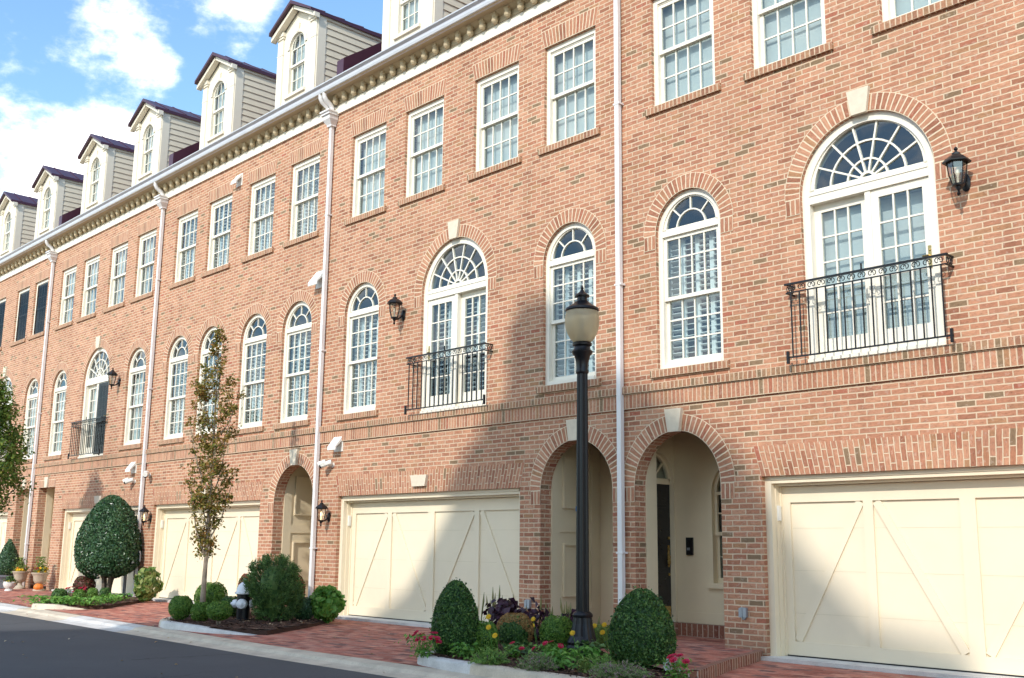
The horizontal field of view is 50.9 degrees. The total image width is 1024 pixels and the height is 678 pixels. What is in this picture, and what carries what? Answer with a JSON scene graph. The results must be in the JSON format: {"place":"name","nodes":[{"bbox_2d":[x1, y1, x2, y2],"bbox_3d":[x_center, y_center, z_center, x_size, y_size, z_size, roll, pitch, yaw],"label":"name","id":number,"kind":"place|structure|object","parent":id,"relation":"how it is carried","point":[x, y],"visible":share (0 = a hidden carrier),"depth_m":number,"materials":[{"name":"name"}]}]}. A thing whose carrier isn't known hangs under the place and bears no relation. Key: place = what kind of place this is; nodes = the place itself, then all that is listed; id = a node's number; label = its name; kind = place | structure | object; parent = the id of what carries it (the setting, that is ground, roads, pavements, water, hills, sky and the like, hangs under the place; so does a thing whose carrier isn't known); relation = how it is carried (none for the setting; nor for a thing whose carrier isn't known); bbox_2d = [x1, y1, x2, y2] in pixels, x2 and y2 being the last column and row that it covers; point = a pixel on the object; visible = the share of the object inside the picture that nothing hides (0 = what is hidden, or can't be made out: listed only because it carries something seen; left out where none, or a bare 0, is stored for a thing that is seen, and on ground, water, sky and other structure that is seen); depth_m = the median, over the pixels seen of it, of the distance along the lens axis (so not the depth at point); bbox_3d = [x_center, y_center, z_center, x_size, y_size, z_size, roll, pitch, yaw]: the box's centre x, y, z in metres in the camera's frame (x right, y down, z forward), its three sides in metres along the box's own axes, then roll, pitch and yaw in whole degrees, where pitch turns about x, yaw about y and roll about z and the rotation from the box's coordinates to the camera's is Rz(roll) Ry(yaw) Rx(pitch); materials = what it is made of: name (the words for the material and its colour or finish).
{"place":"outdoors","nodes":[
{"label":"outdoors","id":0,"kind":"place"},
{"bbox_2d":[0,366,36,515],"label":"street tree","id":1,"kind":"object","parent":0,"point":[11,461],"visible":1,"depth_m":25.13,"materials":[{"name":"green plant"}]},
{"bbox_2d":[0,0,382,198],"label":"sky","id":2,"kind":"structure","parent":0,"point":[71,70],"materials":[{"name":"blue"}]},
{"bbox_2d":[0,612,393,677],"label":"road","id":3,"kind":"structure","parent":0,"point":[48,649],"depth_m":12.72,"materials":[{"name":"grey asphalt"}]},
{"bbox_2d":[0,584,413,665],"bbox_3d":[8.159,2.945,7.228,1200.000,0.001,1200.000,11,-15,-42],"label":"ground","id":4,"kind":"structure","parent":0,"point":[44,587],"depth_m":20.66,"materials":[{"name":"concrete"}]},
{"bbox_2d":[0,165,83,586],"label":"townhouse","id":5,"kind":"structure","parent":4,"relation":"on","point":[26,223],"depth_m":33.41,"materials":[{"name":"brick"}]},
{"bbox_2d":[0,287,7,350],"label":"window","id":6,"kind":"structure","parent":5,"relation":"in","point":[3,293],"depth_m":35.07,"materials":[{"name":"glass"}]},
{"bbox_2d":[0,499,9,552],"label":"garage door","id":7,"kind":"structure","parent":5,"relation":"in","point":[3,519],"depth_m":32.77,"materials":[{"name":"paint"}]},
{"bbox_2d":[0,366,34,460],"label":"french window","id":8,"kind":"structure","parent":5,"relation":"in","point":[8,374],"depth_m":33.57,"materials":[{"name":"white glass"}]},
{"bbox_2d":[10,276,31,346],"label":"window","id":9,"kind":"structure","parent":5,"relation":"in","point":[23,301],"depth_m":33.68,"materials":[{"name":"black glass"}]},
{"bbox_2d":[22,371,39,462],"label":"window","id":10,"kind":"structure","parent":5,"relation":"in","point":[34,397],"depth_m":32.08,"materials":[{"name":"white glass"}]},
{"bbox_2d":[27,267,50,339],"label":"window","id":11,"kind":"structure","parent":5,"relation":"in","point":[42,287],"depth_m":32.56,"materials":[{"name":"black glass"}]},
{"bbox_2d":[31,599,86,614],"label":"kerb","id":12,"kind":"structure","parent":4,"relation":"on","point":[46,606],"depth_m":21.18,"materials":[{"name":"concrete"}]},
{"bbox_2d":[22,98,200,595],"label":"townhouse","id":13,"kind":"structure","parent":4,"relation":"on","point":[103,256],"depth_m":28.89,"materials":[{"name":"brick"}]},
{"bbox_2d":[43,362,94,460],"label":"window","id":14,"kind":"structure","parent":13,"relation":"in","point":[65,373],"depth_m":30.47,"materials":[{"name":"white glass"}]},
{"bbox_2d":[54,254,90,330],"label":"window","id":15,"kind":"structure","parent":13,"relation":"in","point":[71,261],"depth_m":31.19,"materials":[{"name":"white glass"}]},
{"bbox_2d":[51,490,139,595],"bbox_3d":[-10.370,5.177,27.160,0.460,2.567,5.000,11,-15,-42],"label":"garage door","id":16,"kind":"structure","parent":13,"relation":"in","point":[74,518],"depth_m":28.47,"materials":[{"name":"paint"}]},
{"bbox_2d":[76,243,118,322],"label":"window","id":17,"kind":"structure","parent":13,"relation":"in","point":[95,250],"depth_m":30.03,"materials":[{"name":"clear glass"}]},
{"bbox_2d":[78,336,137,457],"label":"french window","id":18,"kind":"structure","parent":13,"relation":"in","point":[101,363],"depth_m":28.62,"materials":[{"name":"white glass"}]},
{"bbox_2d":[102,229,145,312],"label":"window","id":19,"kind":"structure","parent":13,"relation":"in","point":[123,237],"depth_m":28.73,"materials":[{"name":"white glass"}]},
{"bbox_2d":[118,339,149,449],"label":"window","id":20,"kind":"structure","parent":13,"relation":"in","point":[143,354],"depth_m":26.88,"materials":[{"name":"white glass"}]},
{"bbox_2d":[129,215,158,302],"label":"window","id":21,"kind":"structure","parent":13,"relation":"in","point":[150,238],"depth_m":27.53,"materials":[{"name":"clear glass"}]},
{"bbox_2d":[158,617,255,642],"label":"kerb","id":22,"kind":"structure","parent":4,"relation":"on","point":[171,625],"depth_m":16.27,"materials":[{"name":"concrete"}]},
{"bbox_2d":[0,603,490,677],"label":"gutter pan","id":23,"kind":"object","parent":4,"relation":"on","point":[388,669],"visible":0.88,"depth_m":14.22,"materials":[{"name":"concrete"}]},
{"bbox_2d":[132,0,416,608],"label":"townhouse","id":24,"kind":"structure","parent":4,"relation":"on","point":[241,265],"depth_m":23.40,"materials":[{"name":"brick"}]},
{"bbox_2d":[157,326,209,444],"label":"window","id":25,"kind":"structure","parent":24,"relation":"in","point":[183,345],"depth_m":25.26,"materials":[{"name":"clear glass"}]},
{"bbox_2d":[168,195,217,288],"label":"window","id":26,"kind":"structure","parent":24,"relation":"in","point":[186,255],"depth_m":25.92,"materials":[{"name":"clear glass"}]},
{"bbox_2d":[151,481,263,608],"bbox_3d":[-6.597,4.452,23.197,0.460,2.567,5.000,11,-15,-42],"label":"garage door","id":27,"kind":"structure","parent":24,"relation":"in","point":[174,558],"depth_m":23.62,"materials":[{"name":"paint"}]},
{"bbox_2d":[189,317,251,440],"bbox_3d":[-6.435,0.909,24.194,0.945,2.745,1.510,11,-15,-42],"label":"window","id":28,"kind":"structure","parent":24,"relation":"in","point":[212,321],"depth_m":24.21,"materials":[{"name":"clear glass"}]},
{"bbox_2d":[201,180,257,277],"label":"window","id":29,"kind":"structure","parent":24,"relation":"in","point":[219,255],"depth_m":24.75,"materials":[{"name":"clear glass"}]},
{"bbox_2d":[232,303,293,434],"bbox_3d":[-5.137,0.660,22.830,0.945,2.745,1.510,11,-15,-42],"label":"window","id":30,"kind":"structure","parent":24,"relation":"in","point":[260,324],"depth_m":22.76,"materials":[{"name":"clear glass"}]},
{"bbox_2d":[241,159,299,262],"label":"window","id":31,"kind":"structure","parent":24,"relation":"in","point":[261,227],"depth_m":23.41,"materials":[{"name":"clear glass"}]},
{"bbox_2d":[273,290,317,428],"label":"window","id":32,"kind":"structure","parent":24,"relation":"in","point":[304,314],"depth_m":21.57,"materials":[{"name":"clear glass"}]},
{"bbox_2d":[282,137,322,247],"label":"window","id":33,"kind":"structure","parent":24,"relation":"in","point":[303,226],"depth_m":22.18,"materials":[{"name":"clear glass"}]},
{"bbox_2d":[308,270,322,288],"bbox_3d":[-3.804,-1.181,20.968,0.200,0.340,0.320,11,-15,-42],"label":"vent hood","id":34,"kind":"object","parent":24,"relation":"attached to","point":[316,278],"visible":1,"depth_m":20.97,"materials":[{"name":"white plastic"}]},
{"bbox_2d":[308,0,664,627],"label":"townhouse","id":35,"kind":"structure","parent":4,"relation":"on","point":[470,223],"depth_m":17.82,"materials":[{"name":"brick"}]},
{"bbox_2d":[315,500,330,525],"bbox_3d":[-3.455,3.173,19.612,0.304,0.483,0.223,11,-15,-42],"label":"wall lantern","id":36,"kind":"object","parent":35,"relation":"attached to","point":[321,505],"depth_m":19.57,"materials":[{"name":"black metal"}]},
{"bbox_2d":[327,436,343,451],"bbox_3d":[-3.241,1.911,19.740,0.170,0.295,0.275,11,-15,-42],"label":"vent hood","id":37,"kind":"object","parent":35,"relation":"attached to","point":[336,444],"visible":1,"depth_m":19.71,"materials":[{"name":"white plastic"}]},
{"bbox_2d":[335,271,385,420],"bbox_3d":[-2.471,0.147,20.029,0.945,2.745,1.510,11,-15,-42],"label":"window","id":38,"kind":"structure","parent":35,"relation":"in","point":[370,297],"depth_m":19.97,"materials":[{"name":"clear glass"}]},
{"bbox_2d":[344,106,416,225],"bbox_3d":[-2.413,-3.214,20.658,0.945,2.075,1.290,11,-15,-42],"label":"window","id":39,"kind":"structure","parent":35,"relation":"in","point":[370,202],"depth_m":20.56,"materials":[{"name":"clear glass"}]},
{"bbox_2d":[387,294,405,324],"bbox_3d":[-2.026,-0.516,18.777,0.354,0.562,0.260,11,-15,-42],"label":"wall lantern","id":40,"kind":"object","parent":35,"relation":"attached to","point":[394,301],"depth_m":18.74,"materials":[{"name":"black metal"}]},
{"bbox_2d":[398,78,446,205],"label":"window","id":41,"kind":"structure","parent":35,"relation":"in","point":[424,167],"depth_m":19.34,"materials":[{"name":"clear glass"}]},
{"bbox_2d":[335,463,524,627],"bbox_3d":[-1.435,3.460,17.774,0.460,2.567,5.000,11,-15,-42],"label":"garage door","id":42,"kind":"structure","parent":35,"relation":"in","point":[398,553],"depth_m":17.90,"materials":[{"name":"paint"}]},
{"bbox_2d":[414,219,496,412],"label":"french window","id":43,"kind":"structure","parent":35,"relation":"in","point":[463,272],"depth_m":18.11,"materials":[{"name":"white glass"}]},
{"bbox_2d":[467,42,555,180],"bbox_3d":[0.045,-3.686,18.077,0.945,2.075,1.290,11,-15,-42],"label":"window","id":44,"kind":"structure","parent":35,"relation":"in","point":[497,139],"depth_m":17.96,"materials":[{"name":"clear glass"}]},
{"bbox_2d":[538,5,600,155],"bbox_3d":[1.196,-3.907,16.867,0.945,2.075,1.290,11,-15,-42],"label":"window","id":45,"kind":"structure","parent":35,"relation":"in","point":[571,113],"depth_m":16.74,"materials":[{"name":"clear glass"}]},
{"bbox_2d":[533,208,606,393],"bbox_3d":[1.155,-0.549,16.220,0.945,2.745,1.510,11,-15,-42],"label":"window","id":46,"kind":"structure","parent":35,"relation":"in","point":[573,255],"depth_m":16.19,"materials":[{"name":"white glass"}]},
{"bbox_2d":[417,650,586,677],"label":"kerb","id":47,"kind":"structure","parent":4,"relation":"on","point":[465,667],"depth_m":11.13,"materials":[{"name":"concrete"}]},
{"bbox_2d":[613,0,1023,677],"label":"townhouse","id":48,"kind":"structure","parent":4,"relation":"on","point":[819,270],"depth_m":12.84,"materials":[{"name":"brick"}]},
{"bbox_2d":[656,453,673,621],"bbox_3d":[1.958,2.743,14.969,0.780,2.338,0.109,11,-15,-42],"label":"front door","id":49,"kind":"structure","parent":48,"relation":"in","point":[663,495],"depth_m":15.11,"materials":[{"name":"black wood"}]},
{"bbox_2d":[645,0,721,116],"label":"window","id":50,"kind":"structure","parent":48,"relation":"in","point":[684,59],"depth_m":15.19,"materials":[{"name":"white glass"}]},
{"bbox_2d":[643,172,733,377],"bbox_3d":[2.659,-0.838,14.641,0.945,2.745,1.510,11,-15,-42],"label":"window","id":51,"kind":"structure","parent":48,"relation":"in","point":[691,226],"depth_m":14.56,"materials":[{"name":"white glass"}]},
{"bbox_2d":[686,537,693,554],"bbox_3d":[2.477,2.889,15.004,0.034,0.240,0.110,11,-15,-42],"label":"door intercom","id":52,"kind":"object","parent":48,"relation":"attached to","point":[689,546],"depth_m":14.99,"materials":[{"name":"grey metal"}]},
{"bbox_2d":[713,473,722,582],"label":"window","id":53,"kind":"structure","parent":48,"relation":"in","point":[717,485],"depth_m":14.82,"materials":[{"name":"beige paint"}]},
{"bbox_2d":[743,0,833,81],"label":"window","id":54,"kind":"structure","parent":48,"relation":"in","point":[786,33],"depth_m":13.92,"materials":[{"name":"clear glass"}]},
{"bbox_2d":[785,85,952,362],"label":"french window","id":55,"kind":"structure","parent":48,"relation":"in","point":[869,198],"depth_m":12.66,"materials":[{"name":"white glass"}]},
{"bbox_2d":[753,427,1023,677],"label":"garage door","id":56,"kind":"structure","parent":48,"relation":"in","point":[907,571],"depth_m":11.88,"materials":[{"name":"paint"}]},
{"bbox_2d":[871,0,970,35],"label":"window","id":57,"kind":"structure","parent":48,"relation":"in","point":[895,13],"depth_m":12.61,"materials":[{"name":"clear glass"}]},
{"bbox_2d":[942,146,971,195],"bbox_3d":[4.808,-1.800,11.591,0.354,0.562,0.260,11,-15,-42],"label":"wall lantern","id":58,"kind":"object","parent":48,"relation":"attached to","point":[956,158],"depth_m":11.55,"materials":[{"name":"black metal"}]},
{"bbox_2d":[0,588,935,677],"bbox_3d":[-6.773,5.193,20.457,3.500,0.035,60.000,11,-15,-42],"label":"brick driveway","id":59,"kind":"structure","parent":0,"point":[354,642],"depth_m":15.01,"materials":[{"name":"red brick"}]},
{"bbox_2d":[0,575,13,587],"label":"grey planter","id":60,"kind":"object","parent":59,"relation":"on","point":[2,577],"visible":0.31,"depth_m":29.79,"materials":[{"name":"grey stone"}]},
{"bbox_2d":[0,538,20,574],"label":"cone shrub","id":61,"kind":"object","parent":60,"relation":"on","point":[9,555],"visible":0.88,"depth_m":29.93,"materials":[{"name":"green plant"}]},
{"bbox_2d":[12,571,29,588],"bbox_3d":[-13.520,6.623,29.579,0.451,0.478,0.452,11,-15,-42],"label":"stone urn","id":62,"kind":"object","parent":59,"relation":"on","point":[20,577],"visible":0.94,"depth_m":29.46,"materials":[{"name":"beige stone"}]},
{"bbox_2d":[31,572,49,590],"bbox_3d":[-12.483,6.415,28.446,0.451,0.478,0.452,11,-15,-42],"label":"stone urn","id":63,"kind":"object","parent":59,"relation":"on","point":[40,578],"visible":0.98,"depth_m":28.32,"materials":[{"name":"beige stone"}]},
{"bbox_2d":[33,557,49,572],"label":"potted flowers","id":64,"kind":"object","parent":63,"relation":"in","point":[42,568],"visible":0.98,"depth_m":28.47,"materials":[{"name":"yellow plant"}]},
{"bbox_2d":[43,594,150,608],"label":"mulch","id":65,"kind":"object","parent":59,"relation":"on","point":[126,601],"visible":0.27,"depth_m":21.93,"materials":[{"name":"brown soil"}]},
{"bbox_2d":[13,593,133,605],"bbox_3d":[-8.659,5.371,22.244,2.074,0.212,2.554,-4,-12,25],"label":"ground cover","id":66,"kind":"object","parent":65,"relation":"on","point":[69,600],"visible":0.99,"depth_m":21.53,"materials":[{"name":"green plant"}]},
{"bbox_2d":[72,576,95,595],"bbox_3d":[-9.860,5.696,24.809,0.523,0.493,0.527,11,-15,-42],"label":"barberry","id":67,"kind":"object","parent":65,"relation":"on","point":[82,581],"visible":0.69,"depth_m":24.67,"materials":[{"name":"brown plant"}]},
{"bbox_2d":[73,495,141,589],"bbox_3d":[-9.384,4.816,25.050,1.499,2.386,1.571,11,-15,-42],"label":"holly tree","id":68,"kind":"object","parent":65,"relation":"on","point":[109,547],"visible":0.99,"depth_m":24.64,"materials":[{"name":"green plant"}]},
{"bbox_2d":[133,566,163,601],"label":"bush","id":69,"kind":"object","parent":65,"relation":"on","point":[146,581],"visible":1,"depth_m":23.38,"materials":[{"name":"green plant"}]},
{"bbox_2d":[164,609,333,634],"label":"mulch","id":70,"kind":"object","parent":59,"relation":"on","point":[256,627],"visible":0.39,"depth_m":16.66,"materials":[{"name":"brown soil"}]},
{"bbox_2d":[168,595,192,620],"bbox_3d":[-5.341,4.337,17.324,0.384,0.432,0.378,11,-15,-42],"label":"boxwood ball","id":71,"kind":"object","parent":70,"relation":"on","point":[179,606],"visible":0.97,"depth_m":17.22,"materials":[{"name":"green plant"}]},
{"bbox_2d":[190,601,208,621],"bbox_3d":[-4.967,4.357,17.184,0.348,0.339,0.338,11,-15,-42],"label":"boxwood ball","id":72,"kind":"object","parent":70,"relation":"on","point":[198,611],"visible":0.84,"depth_m":17.08,"materials":[{"name":"green plant"}]},
{"bbox_2d":[192,581,227,603],"bbox_3d":[-5.235,4.521,18.722,0.632,0.614,0.603,11,-15,-42],"label":"boxwood ball","id":73,"kind":"object","parent":70,"relation":"on","point":[216,591],"visible":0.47,"depth_m":18.58,"materials":[{"name":"green plant"}]},
{"bbox_2d":[180,324,245,601],"bbox_3d":[-5.242,2.252,18.804,1.031,5.127,1.043,2,-11,-5],"label":"street tree","id":74,"kind":"object","parent":70,"relation":"on","point":[207,499],"visible":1,"depth_m":18.74,"materials":[{"name":"green plant"}]},
{"bbox_2d":[206,600,232,623],"bbox_3d":[-4.509,4.214,16.562,0.424,0.401,0.427,11,-15,-42],"label":"boxwood ball","id":75,"kind":"object","parent":70,"relation":"on","point":[219,611],"visible":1,"depth_m":16.45,"materials":[{"name":"green plant"}]},
{"bbox_2d":[230,582,254,620],"bbox_3d":[-4.404,4.282,17.689,0.351,0.675,0.348,11,-15,-42],"label":"fire hydrant","id":76,"kind":"object","parent":70,"relation":"on","point":[241,602],"visible":0.73,"depth_m":17.59,"materials":[{"name":"black metal"}]},
{"bbox_2d":[242,552,305,621],"bbox_3d":[-3.902,4.072,17.570,1.199,1.178,1.068,11,-15,-42],"label":"yew bush","id":77,"kind":"object","parent":70,"relation":"on","point":[270,594],"visible":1,"depth_m":17.41,"materials":[{"name":"green plant"}]},
{"bbox_2d":[291,597,313,619],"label":"dark shrub","id":78,"kind":"object","parent":70,"relation":"on","point":[306,612],"visible":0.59,"depth_m":17.80,"materials":[{"name":"green plant"}]},
{"bbox_2d":[309,584,346,623],"bbox_3d":[-3.091,4.418,17.965,0.642,0.644,0.691,11,-15,-42],"label":"bush","id":79,"kind":"object","parent":70,"relation":"on","point":[328,602],"visible":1,"depth_m":17.77,"materials":[{"name":"green plant"}]},
{"bbox_2d":[430,639,697,677],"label":"mulch","id":80,"kind":"object","parent":59,"relation":"on","point":[566,671],"visible":0.17,"depth_m":11.19,"materials":[{"name":"brown soil"}]},
{"bbox_2d":[394,630,454,657],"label":"red flowers","id":81,"kind":"object","parent":80,"relation":"on","point":[422,650],"visible":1,"depth_m":11.99,"materials":[{"name":"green plant"}]},
{"bbox_2d":[429,579,479,655],"bbox_3d":[-0.649,3.231,12.493,0.625,0.903,0.593,11,-15,-42],"label":"boxwood shrub","id":82,"kind":"object","parent":80,"relation":"on","point":[455,614],"visible":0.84,"depth_m":12.31,"materials":[{"name":"green plant"}]},
{"bbox_2d":[448,640,478,659],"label":"leafy plant","id":83,"kind":"object","parent":80,"relation":"on","point":[464,654],"visible":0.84,"depth_m":11.86,"materials":[{"name":"green plant"}]},
{"bbox_2d":[472,621,499,653],"bbox_3d":[-0.316,3.458,12.439,0.357,0.394,0.348,11,-15,-42],"label":"boxwood ball","id":84,"kind":"object","parent":80,"relation":"on","point":[483,636],"visible":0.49,"depth_m":12.32,"materials":[{"name":"green plant"}]},
{"bbox_2d":[467,645,510,664],"bbox_3d":[-0.231,3.336,11.309,0.504,0.228,0.487,6,-12,-25],"label":"juniper","id":85,"kind":"object","parent":80,"relation":"on","point":[486,656],"visible":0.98,"depth_m":11.24,"materials":[{"name":"green plant"}]},
{"bbox_2d":[482,597,537,631],"bbox_3d":[-0.018,3.796,14.575,0.763,0.578,0.718,-2,-11,13],"label":"purple plant","id":86,"kind":"object","parent":80,"relation":"on","point":[500,608],"visible":0.48,"depth_m":14.49,"materials":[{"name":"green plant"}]},
{"bbox_2d":[496,612,533,648],"bbox_3d":[0.034,3.557,13.086,0.472,0.455,0.478,11,-15,-42],"label":"boxwood ball","id":87,"kind":"object","parent":80,"relation":"on","point":[511,627],"visible":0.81,"depth_m":12.95,"materials":[{"name":"green plant"}]},
{"bbox_2d":[504,641,530,657],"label":"red flowers","id":88,"kind":"object","parent":80,"relation":"on","point":[513,651],"visible":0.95,"depth_m":11.96,"materials":[{"name":"green plant"}]},
{"bbox_2d":[495,639,541,655],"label":"leafy plant","id":89,"kind":"object","parent":80,"relation":"on","point":[525,649],"visible":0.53,"depth_m":12.26,"materials":[{"name":"green plant"}]},
{"bbox_2d":[510,606,549,640],"bbox_3d":[0.257,3.786,14.250,0.694,0.467,0.935,1,-11,0],"label":"purple plant","id":90,"kind":"object","parent":80,"relation":"on","point":[542,614],"visible":0.27,"depth_m":14.23,"materials":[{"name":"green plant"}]},
{"bbox_2d":[514,650,561,670],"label":"heather","id":91,"kind":"object","parent":80,"relation":"on","point":[537,662],"visible":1,"depth_m":10.75,"materials":[{"name":"green plant"}]},
{"bbox_2d":[530,640,565,662],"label":"red flowers","id":92,"kind":"object","parent":80,"relation":"on","point":[559,645],"visible":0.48,"depth_m":11.45,"materials":[{"name":"green plant"}]},
{"bbox_2d":[539,614,572,648],"bbox_3d":[0.535,3.530,12.934,0.439,0.451,0.472,11,-15,-42],"label":"boxwood ball","id":93,"kind":"object","parent":80,"relation":"on","point":[556,629],"visible":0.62,"depth_m":12.79,"materials":[{"name":"green plant"}]},
{"bbox_2d":[528,646,587,670],"bbox_3d":[0.505,3.278,11.020,0.631,0.245,0.582,11,-15,-42],"label":"leafy plant","id":94,"kind":"object","parent":80,"relation":"on","point":[561,652],"visible":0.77,"depth_m":10.95,"materials":[{"name":"green plant"}]},
{"bbox_2d":[565,285,598,655],"bbox_3d":[0.848,1.507,12.969,0.426,4.445,0.426,11,-15,-42],"label":"street lamp","id":95,"kind":"object","parent":80,"relation":"on","point":[582,320],"visible":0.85,"depth_m":12.94,"materials":[{"name":"black metal"}]},
{"bbox_2d":[576,657,591,673],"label":"leafy plant","id":96,"kind":"object","parent":80,"relation":"on","point":[583,667],"visible":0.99,"depth_m":10.59,"materials":[{"name":"green plant"}]},
{"bbox_2d":[567,645,611,666],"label":"leafy plant","id":97,"kind":"object","parent":80,"relation":"on","point":[588,650],"visible":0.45,"depth_m":11.17,"materials":[{"name":"green plant"}]},
{"bbox_2d":[575,639,608,656],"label":"leafy plant","id":98,"kind":"object","parent":80,"relation":"on","point":[584,642],"visible":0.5,"depth_m":12.08,"materials":[{"name":"green plant"}]},
{"bbox_2d":[585,652,616,669],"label":"leafy plant","id":99,"kind":"object","parent":80,"relation":"on","point":[592,660],"visible":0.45,"depth_m":10.82,"materials":[{"name":"green plant"}]},
{"bbox_2d":[594,624,609,652],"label":"flowers","id":100,"kind":"object","parent":80,"relation":"on","point":[599,628],"visible":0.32,"depth_m":12.82,"materials":[{"name":"green plant"}]},
{"bbox_2d":[589,659,654,677],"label":"heather","id":101,"kind":"object","parent":80,"relation":"on","point":[618,671],"visible":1,"depth_m":10.13,"materials":[{"name":"green plant"}]},
{"bbox_2d":[605,585,677,669],"bbox_3d":[1.382,3.040,11.395,0.771,0.861,0.774,11,-15,-42],"label":"boxwood shrub","id":102,"kind":"object","parent":80,"relation":"on","point":[641,630],"visible":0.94,"depth_m":11.15,"materials":[{"name":"green plant"}]},
{"bbox_2d":[649,653,694,677],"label":"red flowers","id":103,"kind":"object","parent":80,"relation":"on","point":[672,661],"visible":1,"depth_m":10.11,"materials":[{"name":"green plant"}]},
{"bbox_2d":[670,650,762,677],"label":"walk edging","id":104,"kind":"object","parent":59,"relation":"on","point":[716,668],"visible":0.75,"depth_m":11.45,"materials":[{"name":"red brick"}]},
{"bbox_2d":[533,636,753,669],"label":"brick walk","id":105,"kind":"structure","parent":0,"point":[699,655],"depth_m":12.32,"materials":[{"name":"red brick"}]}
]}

